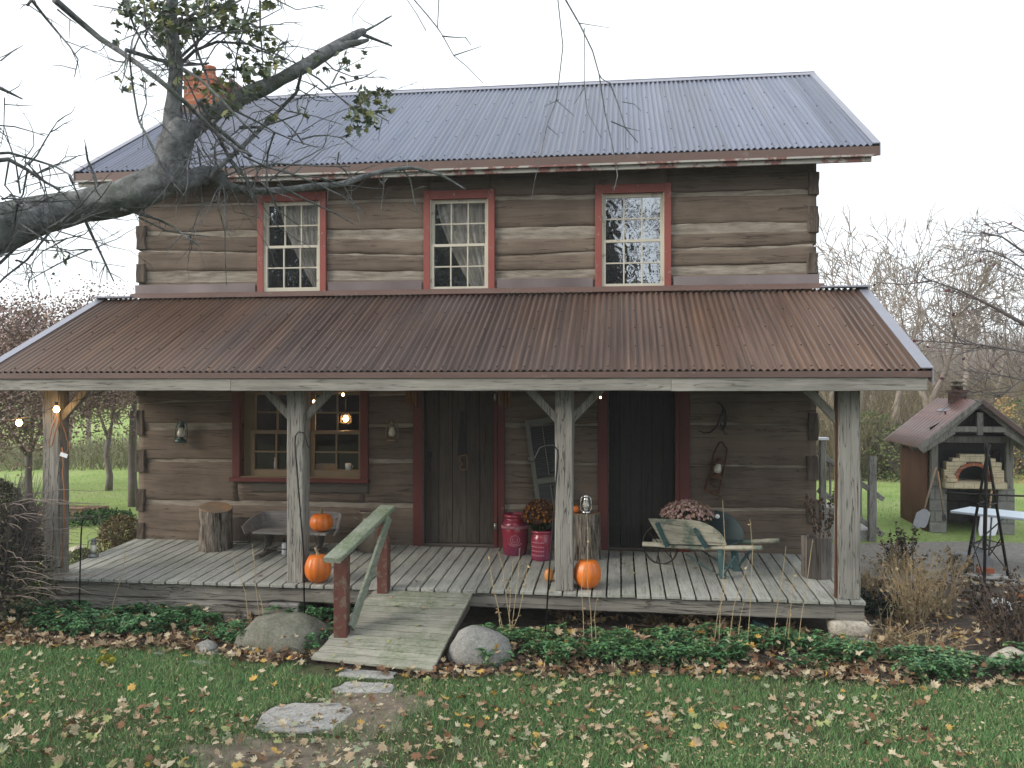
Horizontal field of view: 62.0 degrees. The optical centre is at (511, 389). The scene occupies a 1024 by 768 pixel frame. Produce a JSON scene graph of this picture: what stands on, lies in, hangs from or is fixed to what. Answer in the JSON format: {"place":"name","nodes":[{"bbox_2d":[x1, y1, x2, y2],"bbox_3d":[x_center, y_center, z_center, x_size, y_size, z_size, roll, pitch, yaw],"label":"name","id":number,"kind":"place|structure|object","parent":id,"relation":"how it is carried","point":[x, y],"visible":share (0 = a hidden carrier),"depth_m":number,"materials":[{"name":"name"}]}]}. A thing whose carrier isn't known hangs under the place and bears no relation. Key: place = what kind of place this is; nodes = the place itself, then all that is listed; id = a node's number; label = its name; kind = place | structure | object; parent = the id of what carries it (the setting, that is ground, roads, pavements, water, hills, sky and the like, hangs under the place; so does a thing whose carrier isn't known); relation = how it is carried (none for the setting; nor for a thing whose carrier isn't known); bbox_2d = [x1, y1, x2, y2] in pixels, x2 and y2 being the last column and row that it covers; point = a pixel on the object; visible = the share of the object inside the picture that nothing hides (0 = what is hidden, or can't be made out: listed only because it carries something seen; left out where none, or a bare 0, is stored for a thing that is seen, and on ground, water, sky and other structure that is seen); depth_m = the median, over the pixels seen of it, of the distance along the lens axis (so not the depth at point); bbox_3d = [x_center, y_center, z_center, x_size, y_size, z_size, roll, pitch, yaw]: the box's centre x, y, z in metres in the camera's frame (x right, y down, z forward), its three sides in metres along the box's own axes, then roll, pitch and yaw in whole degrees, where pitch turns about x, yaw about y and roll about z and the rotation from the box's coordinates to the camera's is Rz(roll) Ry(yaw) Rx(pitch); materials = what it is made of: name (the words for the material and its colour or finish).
{"place":"outdoors","nodes":[
{"label":"outdoors","id":0,"kind":"place"},
{"bbox_2d":[0,360,1023,767],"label":"ground","id":1,"kind":"structure","parent":0,"point":[884,526],"depth_m":7.02,"materials":[{"name":"plant"}]},
{"bbox_2d":[0,284,58,343],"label":"plum leaved tree","id":2,"kind":"object","parent":1,"relation":"on","point":[26,306],"visible":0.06,"depth_m":22.50,"materials":[{"name":"brown plant"}]},
{"bbox_2d":[0,271,137,506],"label":"plum leaved tree","id":3,"kind":"object","parent":1,"relation":"on","point":[11,399],"visible":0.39,"depth_m":16.75,"materials":[{"name":"brown plant"}]},
{"bbox_2d":[0,431,138,471],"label":"undergrowth","id":4,"kind":"object","parent":1,"relation":"on","point":[118,458],"visible":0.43,"depth_m":27.84,"materials":[{"name":"plant"}]},
{"bbox_2d":[38,505,108,521],"bbox_3d":[-9.106,2.460,17.263,1.433,0.280,0.950,0,0,4],"label":"raised bed","id":5,"kind":"object","parent":1,"relation":"on","point":[73,509],"visible":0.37,"depth_m":17.34,"materials":[{"name":"brown wood"}]},
{"bbox_2d":[69,547,90,564],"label":"shrub","id":6,"kind":"object","parent":1,"relation":"on","point":[83,556],"visible":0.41,"depth_m":12.35,"materials":[{"name":"green plant"}]},
{"bbox_2d":[33,276,141,490],"bbox_3d":[-10.360,-0.085,22.280,4.289,5.486,5.289,0,0,-18],"label":"plum leaved tree","id":7,"kind":"object","parent":1,"relation":"on","point":[109,479],"visible":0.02,"depth_m":21.94,"materials":[{"name":"brown plant"}]},
{"bbox_2d":[69,507,136,528],"bbox_3d":[-8.237,2.444,16.788,1.630,0.445,1.672,0,0,7],"label":"herb patch","id":8,"kind":"object","parent":1,"relation":"on","point":[105,513],"visible":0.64,"depth_m":16.57,"materials":[{"name":"green plant"}]},
{"bbox_2d":[91,280,137,506],"bbox_3d":[-8.372,0.021,19.153,2.414,5.269,3.236,0,0,-27],"label":"plum leaved tree","id":9,"kind":"object","parent":1,"relation":"on","point":[132,473],"depth_m":18.93,"materials":[{"name":"brown plant"}]},
{"bbox_2d":[93,513,137,552],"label":"rust shrub","id":10,"kind":"object","parent":1,"relation":"on","point":[117,535],"visible":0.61,"depth_m":13.27,"materials":[{"name":"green plant"}]},
{"bbox_2d":[175,733,397,767],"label":"dirt patch","id":11,"kind":"object","parent":1,"relation":"on","point":[270,760],"visible":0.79,"depth_m":6.08,"materials":[{"name":"soil"}]},
{"bbox_2d":[255,703,352,733],"bbox_3d":[-1.639,2.589,6.736,0.705,0.022,0.625,0,0,7],"label":"flagstone","id":12,"kind":"object","parent":1,"relation":"on","point":[307,711],"visible":0.9,"depth_m":6.72,"materials":[{"name":"stone"}]},
{"bbox_2d":[0,0,640,319],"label":"maple tree","id":13,"kind":"object","parent":1,"relation":"on","point":[24,220],"visible":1,"depth_m":5.94,"materials":[{"name":"grey plant"}]},
{"bbox_2d":[331,681,393,694],"bbox_3d":[-1.285,2.589,7.388,0.535,0.022,0.297,0,0,7],"label":"flagstone","id":14,"kind":"object","parent":1,"relation":"on","point":[344,687],"visible":0.81,"depth_m":7.36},
{"bbox_2d":[338,669,396,679],"bbox_3d":[-1.314,2.589,7.746,0.529,0.022,0.208,0,0,7],"label":"flagstone","id":15,"kind":"object","parent":1,"relation":"on","point":[348,673],"visible":0.87,"depth_m":7.72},
{"bbox_2d":[316,681,434,740],"bbox_3d":[-1.143,2.597,6.946,1.179,0.018,1.455,0,0,7],"label":"dirt patch","id":16,"kind":"object","parent":1,"relation":"on","point":[367,715],"visible":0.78,"depth_m":6.92,"materials":[{"name":"soil"}]},
{"bbox_2d":[0,65,933,644],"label":"log house","id":17,"kind":"structure","parent":1,"relation":"on","point":[664,297],"depth_m":10.79,"materials":[{"name":"brown wood"}]},
{"bbox_2d":[49,413,68,567],"bbox_3d":[-5.137,1.148,9.682,0.248,1.765,0.060,0,0,7],"label":"extension cord","id":18,"kind":"object","parent":17,"relation":"hanging from","point":[63,455],"visible":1,"depth_m":9.69,"materials":[{"name":"orange plastic"}]},
{"bbox_2d":[174,421,187,442],"bbox_3d":[-4.482,0.575,11.530,0.156,0.308,0.156,0,0,-38],"label":"lantern","id":19,"kind":"object","parent":17,"relation":"hanging from","point":[181,432],"visible":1,"depth_m":11.52,"materials":[{"name":"green metal"}]},
{"bbox_2d":[198,502,232,551],"bbox_3d":[-3.867,1.781,11.126,0.442,0.601,0.409,0,0,-38],"label":"log stump","id":20,"kind":"object","parent":17,"relation":"on","point":[215,527],"visible":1,"depth_m":10.97,"materials":[{"name":"brown wood"}]},
{"bbox_2d":[232,517,249,542],"bbox_3d":[-3.688,1.884,11.446,0.358,0.338,0.024,0,0,7],"label":"screen","id":21,"kind":"object","parent":17,"relation":"on","point":[240,528],"visible":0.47,"depth_m":11.44,"materials":[{"name":"black metal"}]},
{"bbox_2d":[256,191,326,297],"bbox_3d":[-2.935,-1.945,11.600,1.019,1.407,0.405,0,0,7],"label":"window","id":22,"kind":"structure","parent":17,"relation":"in","point":[312,231],"depth_m":11.48,"materials":[{"name":"red paint"}]},
{"bbox_2d":[242,510,341,558],"bbox_3d":[-2.747,1.821,10.700,1.249,0.512,0.638,0,0,7],"label":"wagon seat bench","id":23,"kind":"object","parent":17,"relation":"on","point":[267,526],"visible":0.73,"depth_m":10.83,"materials":[{"name":"grey wood"}]},
{"bbox_2d":[309,508,332,531],"bbox_3d":[-2.378,1.620,10.623,0.290,0.288,0.298,0,0,20],"label":"pumpkin","id":24,"kind":"object","parent":23,"relation":"on","point":[321,521],"visible":1,"depth_m":10.52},
{"bbox_2d":[229,391,369,492],"bbox_3d":[-2.830,0.655,11.566,1.929,1.431,0.425,0,0,7],"label":"window","id":25,"kind":"structure","parent":17,"relation":"in","point":[337,480],"depth_m":11.48,"materials":[{"name":"red paint"}]},
{"bbox_2d":[305,547,331,582],"bbox_3d":[-2.161,1.946,9.491,0.294,0.395,0.302,0,0,28],"label":"pumpkin","id":26,"kind":"object","parent":17,"relation":"on","point":[317,569],"visible":0.89,"depth_m":9.38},
{"bbox_2d":[353,510,376,551],"bbox_3d":[-1.852,1.814,10.974,0.325,0.505,0.303,0,0,-33],"label":"milk can","id":27,"kind":"object","parent":17,"relation":"on","point":[368,543],"visible":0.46,"depth_m":10.85,"materials":[{"name":"grey metal"}]},
{"bbox_2d":[385,414,397,441],"bbox_3d":[-1.579,0.506,11.161,0.153,0.371,0.145,0,0,44],"label":"lantern","id":28,"kind":"object","parent":17,"relation":"hanging from","point":[391,431],"visible":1,"depth_m":11.14,"materials":[{"name":"metal"}]},
{"bbox_2d":[421,189,496,296],"bbox_3d":[-0.672,-1.918,11.312,1.002,1.393,0.405,0,0,7],"label":"window","id":29,"kind":"structure","parent":17,"relation":"in","point":[467,217],"depth_m":11.20,"materials":[{"name":"red paint"}]},
{"bbox_2d":[413,390,504,549],"bbox_3d":[-0.692,1.040,11.212,1.213,2.160,0.230,0,0,7],"label":"door","id":30,"kind":"structure","parent":17,"relation":"in","point":[453,507],"depth_m":11.21,"materials":[{"name":"brown wood"}]},
{"bbox_2d":[457,411,467,469],"bbox_3d":[-0.648,0.665,11.198,0.149,0.783,0.022,0,0,7],"label":"hand saw","id":31,"kind":"object","parent":17,"relation":"hanging from","point":[462,447],"visible":1,"depth_m":11.21,"materials":[{"name":"black metal"}]},
{"bbox_2d":[498,391,510,408],"bbox_3d":[-0.095,0.030,10.960,0.174,0.421,0.070,0,0,7],"label":"corn bundle","id":32,"kind":"object","parent":17,"relation":"hanging from","point":[504,397],"visible":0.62,"depth_m":10.94,"materials":[{"name":"brown plant"}]},
{"bbox_2d":[501,512,528,555],"bbox_3d":[0.038,1.816,10.747,0.353,0.518,0.351,0,0,7],"label":"milk can","id":33,"kind":"object","parent":17,"relation":"on","point":[514,526],"visible":0.94,"depth_m":10.61,"materials":[{"name":"metal"}]},
{"bbox_2d":[525,417,554,548],"bbox_3d":[0.490,1.189,10.904,0.430,1.660,0.047,-8,-4,7],"label":"shutter","id":34,"kind":"object","parent":17,"relation":"on","point":[543,466],"visible":0.4,"depth_m":10.93,"materials":[{"name":"wood"}]},
{"bbox_2d":[531,529,551,561],"bbox_3d":[0.363,1.903,10.450,0.261,0.366,0.268,0,0,7],"label":"glazed crock","id":35,"kind":"object","parent":17,"relation":"on","point":[540,545],"visible":0.92,"depth_m":10.34,"materials":[{"name":"ceramic"}]},
{"bbox_2d":[521,499,554,530],"bbox_3d":[0.346,1.532,10.457,0.456,0.387,0.456,0,0,7],"label":"rust mum","id":36,"kind":"object","parent":35,"relation":"in","point":[538,517],"visible":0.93,"depth_m":10.34,"materials":[{"name":"orange plant"}]},
{"bbox_2d":[573,511,600,560],"bbox_3d":[0.918,1.798,10.500,0.364,0.566,0.338,0,0,-8],"label":"log stump","id":37,"kind":"object","parent":17,"relation":"on","point":[581,534],"visible":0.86,"depth_m":10.36,"materials":[{"name":"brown wood"}]},
{"bbox_2d":[574,556,600,588],"bbox_3d":[0.815,1.966,9.188,0.292,0.347,0.285,0,0,14],"label":"pumpkin","id":38,"kind":"object","parent":17,"relation":"on","point":[592,574],"visible":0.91,"depth_m":9.09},
{"bbox_2d":[594,182,671,293],"bbox_3d":[1.562,-1.925,11.029,1.019,1.403,0.405,0,0,7],"label":"window","id":39,"kind":"structure","parent":17,"relation":"in","point":[662,191],"depth_m":10.88,"materials":[{"name":"red paint"}]},
{"bbox_2d":[598,391,689,556],"bbox_3d":[1.684,1.040,10.910,1.156,2.160,0.230,0,0,7],"label":"door","id":40,"kind":"structure","parent":17,"relation":"in","point":[625,406],"depth_m":10.92,"materials":[{"name":"brown wood"}]},
{"bbox_2d":[642,510,779,577],"bbox_3d":[2.221,1.772,9.873,1.578,0.673,0.695,0,0,36],"label":"wheelbarrow","id":41,"kind":"object","parent":17,"relation":"on","point":[676,534],"visible":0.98,"depth_m":9.77,"materials":[{"name":"wood"}]},
{"bbox_2d":[660,499,714,523],"bbox_3d":[2.063,1.478,10.019,0.647,0.377,0.628,0,0,7],"label":"pink mum","id":42,"kind":"object","parent":41,"relation":"in","point":[678,509],"visible":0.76,"depth_m":9.89,"materials":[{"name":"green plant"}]},
{"bbox_2d":[703,441,727,493],"bbox_3d":[2.567,0.970,10.699,0.223,0.660,0.027,10,-2,7],"label":"rusty iron bracket","id":43,"kind":"object","parent":17,"relation":"attached to","point":[708,490],"visible":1,"depth_m":10.69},
{"bbox_2d":[801,491,833,579],"bbox_3d":[3.466,1.607,9.607,0.386,1.006,0.346,0,0,7],"label":"hollow log planter","id":44,"kind":"object","parent":17,"relation":"on","point":[820,566],"visible":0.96,"depth_m":9.51,"materials":[{"name":"grey wood"}]},
{"bbox_2d":[0,646,1022,765],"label":"lawn leaves","id":45,"kind":"object","parent":1,"relation":"on","point":[722,725],"visible":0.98,"depth_m":6.74,"materials":[{"name":"beige plant"}]},
{"bbox_2d":[0,574,1023,690],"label":"leaf litter","id":46,"kind":"object","parent":1,"relation":"on","point":[180,638],"visible":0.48,"depth_m":8.04,"materials":[{"name":"plant"}]},
{"bbox_2d":[0,645,1023,767],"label":"leaf crumbs","id":47,"kind":"object","parent":1,"relation":"on","point":[559,763],"visible":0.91,"depth_m":6.45,"materials":[{"name":"plant"}]},
{"bbox_2d":[0,579,1023,685],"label":"garden bed","id":48,"kind":"object","parent":1,"relation":"on","point":[484,615],"visible":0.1,"depth_m":9.15,"materials":[{"name":"plant"}]},
{"bbox_2d":[8,501,78,602],"bbox_3d":[-5.929,1.983,10.569,1.147,1.286,0.820,0,0,21],"label":"twiggy shrub","id":49,"kind":"object","parent":48,"relation":"on","point":[40,573],"visible":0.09,"depth_m":10.57,"materials":[{"name":"brown plant"}]},
{"bbox_2d":[0,470,102,638],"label":"twiggy shrub","id":50,"kind":"object","parent":48,"relation":"on","point":[19,532],"visible":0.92,"depth_m":9.25,"materials":[{"name":"brown plant"}]},
{"bbox_2d":[1,594,353,649],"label":"ground cover","id":51,"kind":"object","parent":48,"relation":"on","point":[73,616],"visible":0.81,"depth_m":9.11,"materials":[{"name":"green plant"}]},
{"bbox_2d":[195,640,217,655],"bbox_3d":[-3.013,2.553,8.398,0.226,0.159,0.195,0,0,7],"label":"rock","id":52,"kind":"object","parent":48,"relation":"on","point":[208,645],"visible":0.63,"depth_m":8.34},
{"bbox_2d":[233,612,333,654],"bbox_3d":[-2.305,2.517,8.585,0.998,0.550,0.608,0,0,7],"label":"boulder","id":53,"kind":"object","parent":48,"relation":"on","point":[262,632],"visible":0.62,"depth_m":8.40,"materials":[{"name":"stone"}]},
{"bbox_2d":[294,431,310,613],"bbox_3d":[-2.256,1.523,9.188,0.192,2.153,0.016,0,0,7],"label":"shepherd hook","id":54,"kind":"object","parent":48,"relation":"on","point":[300,515],"visible":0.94,"depth_m":9.18,"materials":[{"name":"black metal"}]},
{"bbox_2d":[311,505,471,674],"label":"wooden ramp","id":55,"kind":"structure","parent":48,"relation":"on","point":[372,623],"depth_m":8.45,"materials":[{"name":"grey wood"}]},
{"bbox_2d":[447,625,510,668],"bbox_3d":[-0.313,2.478,8.118,0.623,0.447,0.507,0,0,7],"label":"boulder","id":56,"kind":"object","parent":48,"relation":"on","point":[466,642],"visible":0.68,"depth_m":7.93,"materials":[{"name":"stone"}]},
{"bbox_2d":[488,549,529,640],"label":"dried stalk","id":57,"kind":"object","parent":48,"relation":"on","point":[509,610],"visible":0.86,"depth_m":8.56,"materials":[{"name":"beige plant"}]},
{"bbox_2d":[528,445,558,632],"bbox_3d":[0.317,1.575,8.569,0.315,2.050,0.016,0,0,7],"label":"shepherd hook","id":58,"kind":"object","parent":48,"relation":"on","point":[552,525],"visible":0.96,"depth_m":8.55,"materials":[{"name":"black metal"}]},
{"bbox_2d":[548,609,617,627],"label":"dry foliage","id":59,"kind":"object","parent":48,"relation":"on","point":[562,616],"visible":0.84,"depth_m":9.49,"materials":[{"name":"beige plant"}]},
{"bbox_2d":[616,612,695,630],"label":"dry foliage","id":60,"kind":"object","parent":48,"relation":"on","point":[650,617],"visible":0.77,"depth_m":9.45,"materials":[{"name":"beige plant"}]},
{"bbox_2d":[681,615,742,635],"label":"dry foliage","id":61,"kind":"object","parent":48,"relation":"on","point":[724,623],"visible":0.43,"depth_m":9.10,"materials":[{"name":"beige plant"}]},
{"bbox_2d":[476,622,1023,681],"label":"ground cover","id":62,"kind":"object","parent":48,"relation":"on","point":[923,663],"visible":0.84,"depth_m":8.03,"materials":[{"name":"green plant"}]},
{"bbox_2d":[0,601,1019,666],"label":"caught leaves","id":63,"kind":"object","parent":62,"relation":"on","point":[559,631],"visible":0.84,"depth_m":8.30,"materials":[{"name":"beige plant"}]},
{"bbox_2d":[772,540,812,654],"bbox_3d":[2.732,2.027,8.298,0.404,1.149,0.066,0,0,7],"label":"dried stalk","id":64,"kind":"object","parent":48,"relation":"on","point":[791,603],"visible":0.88,"depth_m":8.30,"materials":[{"name":"beige plant"}]},
{"bbox_2d":[801,635,911,672],"bbox_3d":[3.318,2.548,8.146,0.995,0.259,1.053,0,0,-41],"label":"dry foliage","id":65,"kind":"object","parent":48,"relation":"on","point":[870,659],"visible":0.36,"depth_m":7.97,"materials":[{"name":"beige plant"}]},
{"bbox_2d":[860,555,896,600],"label":"dry perennial","id":66,"kind":"object","parent":48,"relation":"on","point":[866,575],"visible":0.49,"depth_m":10.47,"materials":[{"name":"beige plant"}]},
{"bbox_2d":[840,602,928,645],"bbox_3d":[3.786,2.438,8.704,0.873,0.420,0.931,0,0,-38],"label":"dry perennial","id":67,"kind":"object","parent":48,"relation":"on","point":[888,636],"visible":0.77,"depth_m":8.60,"materials":[{"name":"beige plant"}]},
{"bbox_2d":[860,582,923,616],"bbox_3d":[4.207,2.438,9.837,0.957,0.410,0.958,0,0,-40],"label":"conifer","id":68,"kind":"object","parent":48,"relation":"on","point":[872,605],"visible":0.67,"depth_m":9.75,"materials":[{"name":"green plant"}]},
{"bbox_2d":[877,546,956,625],"bbox_3d":[4.461,2.202,9.371,0.780,0.895,0.895,0,0,33],"label":"dry perennial","id":69,"kind":"object","parent":48,"relation":"on","point":[909,612],"visible":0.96,"depth_m":9.38,"materials":[{"name":"beige plant"}]},
{"bbox_2d":[868,617,986,659],"bbox_3d":[4.118,2.466,8.422,1.021,0.350,1.063,0,0,-30],"label":"dry perennial","id":70,"kind":"object","parent":48,"relation":"on","point":[963,638],"visible":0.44,"depth_m":8.44,"materials":[{"name":"beige plant"}]},
{"bbox_2d":[902,542,974,617],"bbox_3d":[4.868,2.230,9.794,0.839,0.848,0.830,0,0,37],"label":"dry perennial","id":71,"kind":"object","parent":48,"relation":"on","point":[948,603],"visible":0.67,"depth_m":9.76,"materials":[{"name":"beige plant"}]},
{"bbox_2d":[865,200,1023,414],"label":"redbud tree","id":72,"kind":"object","parent":48,"relation":"on","point":[1001,310],"visible":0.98,"depth_m":11.09,"materials":[{"name":"brown plant"}]},
{"bbox_2d":[961,567,1014,614],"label":"dead bush","id":73,"kind":"object","parent":48,"relation":"on","point":[973,608],"visible":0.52,"depth_m":9.82,"materials":[{"name":"brown plant"}]},
{"bbox_2d":[962,573,1014,585],"bbox_3d":[6.374,2.528,11.419,0.550,0.113,0.374,0,0,7],"label":"flat stone stack","id":74,"kind":"object","parent":48,"relation":"on","point":[989,577],"visible":0.62,"depth_m":11.34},
{"bbox_2d":[963,564,1023,648],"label":"dead bush","id":75,"kind":"object","parent":48,"relation":"on","point":[993,620],"visible":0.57,"depth_m":8.59,"materials":[{"name":"brown plant"}]},
{"bbox_2d":[973,573,1023,650],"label":"dead bush","id":76,"kind":"object","parent":48,"relation":"on","point":[1004,622],"visible":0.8,"depth_m":8.31,"materials":[{"name":"brown plant"}]},
{"bbox_2d":[989,647,1023,670],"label":"boulder","id":77,"kind":"object","parent":48,"relation":"on","point":[1008,649],"visible":0.41,"depth_m":7.90,"materials":[{"name":"stone"}]},
{"bbox_2d":[1,470,1023,562],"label":"field grass","id":78,"kind":"structure","parent":1,"relation":"on","point":[816,498],"depth_m":19.86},
{"bbox_2d":[816,437,884,541],"bbox_3d":[5.804,1.699,14.833,1.328,1.812,1.615,0,0,7],"label":"fence","id":79,"kind":"object","parent":1,"relation":"on","point":[869,530],"visible":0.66,"depth_m":14.58,"materials":[{"name":"grey wood"}]},
{"bbox_2d":[815,205,896,479],"bbox_3d":[8.618,-1.160,23.763,3.971,7.802,2.850,0,0,-16],"label":"bare tree","id":80,"kind":"object","parent":1,"relation":"on","point":[832,271],"visible":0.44,"depth_m":23.68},
{"bbox_2d":[833,410,904,481],"bbox_3d":[11.002,1.670,26.014,2.641,2.174,2.623,0,0,-42],"label":"green shrub","id":81,"kind":"object","parent":1,"relation":"on","point":[880,420],"visible":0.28,"depth_m":25.56,"materials":[{"name":"green plant"}]},
{"bbox_2d":[861,423,902,481],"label":"green shrub","id":82,"kind":"object","parent":1,"relation":"on","point":[882,450],"visible":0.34,"depth_m":24.92,"materials":[{"name":"green plant"}]},
{"bbox_2d":[863,537,919,577],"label":"dry perennial","id":83,"kind":"object","parent":1,"relation":"on","point":[895,556],"visible":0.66,"depth_m":11.88,"materials":[{"name":"beige plant"}]},
{"bbox_2d":[844,253,968,405],"bbox_3d":[15.085,-1.538,33.351,4.968,7.448,4.376,0,0,7],"label":"bare tree","id":84,"kind":"object","parent":1,"relation":"on","point":[894,309],"visible":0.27,"depth_m":32.98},
{"bbox_2d":[887,521,930,572],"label":"dead bush","id":85,"kind":"object","parent":1,"relation":"on","point":[904,544],"visible":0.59,"depth_m":11.96,"materials":[{"name":"brown plant"}]},
{"bbox_2d":[816,357,1023,480],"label":"undergrowth","id":86,"kind":"object","parent":1,"relation":"on","point":[910,405],"visible":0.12,"depth_m":26.58,"materials":[{"name":"plant"}]},
{"bbox_2d":[822,320,1023,400],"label":"undergrowth","id":87,"kind":"object","parent":1,"relation":"on","point":[936,362],"visible":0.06,"depth_m":48.82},
{"bbox_2d":[823,207,1023,406],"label":"bare tree","id":88,"kind":"object","parent":1,"relation":"on","point":[943,373],"visible":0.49,"depth_m":27.52,"materials":[{"name":"plant"}]},
{"bbox_2d":[877,276,969,396],"bbox_3d":[16.050,-1.347,34.195,3.227,6.589,4.956,0,0,-16],"label":"bare tree","id":89,"kind":"object","parent":1,"relation":"on","point":[940,348],"visible":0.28,"depth_m":33.48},
{"bbox_2d":[913,467,936,527],"bbox_3d":[7.195,1.862,14.750,0.749,1.003,0.148,0,0,-34],"label":"shovel","id":90,"kind":"object","parent":1,"relation":"on","point":[922,516],"visible":0.94,"depth_m":14.66,"materials":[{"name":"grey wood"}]},
{"bbox_2d":[860,203,1006,454],"bbox_3d":[13.470,-1.436,26.790,6.266,8.253,3.719,0,0,-42],"label":"bare tree","id":91,"kind":"object","parent":1,"relation":"on","point":[919,323],"visible":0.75,"depth_m":26.75,"materials":[{"name":"plant"}]},
{"bbox_2d":[878,223,1023,389],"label":"bare tree","id":92,"kind":"object","parent":1,"relation":"on","point":[965,376],"visible":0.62,"depth_m":27.11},
{"bbox_2d":[884,380,1023,534],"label":"pizza oven shelter","id":93,"kind":"object","parent":1,"relation":"on","point":[930,437],"visible":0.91,"depth_m":15.50,"materials":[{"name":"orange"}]},
{"bbox_2d":[934,543,982,578],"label":"dry perennial","id":94,"kind":"object","parent":1,"relation":"on","point":[952,564],"visible":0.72,"depth_m":11.71,"materials":[{"name":"beige plant"}]},
{"bbox_2d":[927,263,1023,402],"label":"bare tree","id":95,"kind":"object","parent":1,"relation":"on","point":[993,351],"visible":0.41,"depth_m":29.67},
{"bbox_2d":[943,290,1023,390],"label":"bare tree","id":96,"kind":"object","parent":1,"relation":"on","point":[984,335],"visible":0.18,"depth_m":34.67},
{"bbox_2d":[959,260,1023,427],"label":"bare tree","id":97,"kind":"object","parent":1,"relation":"on","point":[1015,339],"visible":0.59,"depth_m":27.95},
{"bbox_2d":[982,394,1023,482],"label":"gold shrub","id":98,"kind":"object","parent":1,"relation":"on","point":[1003,407],"visible":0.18,"depth_m":23.93,"materials":[{"name":"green plant"}]},
{"bbox_2d":[996,399,1023,478],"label":"green shrub","id":99,"kind":"object","parent":1,"relation":"on","point":[1020,469],"visible":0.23,"depth_m":25.34,"materials":[{"name":"green plant"}]},
{"bbox_2d":[0,0,1023,356],"label":"sky","id":100,"kind":"structure","parent":0,"point":[939,84],"materials":[{"name":"white"}]},
{"bbox_2d":[832,541,1023,584],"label":"gravel path","id":101,"kind":"structure","parent":0,"point":[1014,554],"depth_m":13.13,"materials":[{"name":"gravel"}]},
{"bbox_2d":[945,441,1023,585],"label":"iron obelisk","id":102,"kind":"object","parent":101,"relation":"on","point":[984,477],"visible":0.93,"depth_m":11.76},
{"bbox_2d":[950,507,1023,556],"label":"folding table","id":103,"kind":"object","parent":101,"relation":"on","point":[1009,514],"visible":0.71,"depth_m":12.70,"materials":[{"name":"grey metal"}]},
{"bbox_2d":[978,491,997,535],"bbox_3d":[7.955,2.062,14.229,0.376,0.735,0.148,0,0,-25],"label":"snow shovel","id":104,"kind":"object","parent":101,"relation":"on","point":[994,530],"visible":0.56,"depth_m":14.22,"materials":[{"name":"plastic"}]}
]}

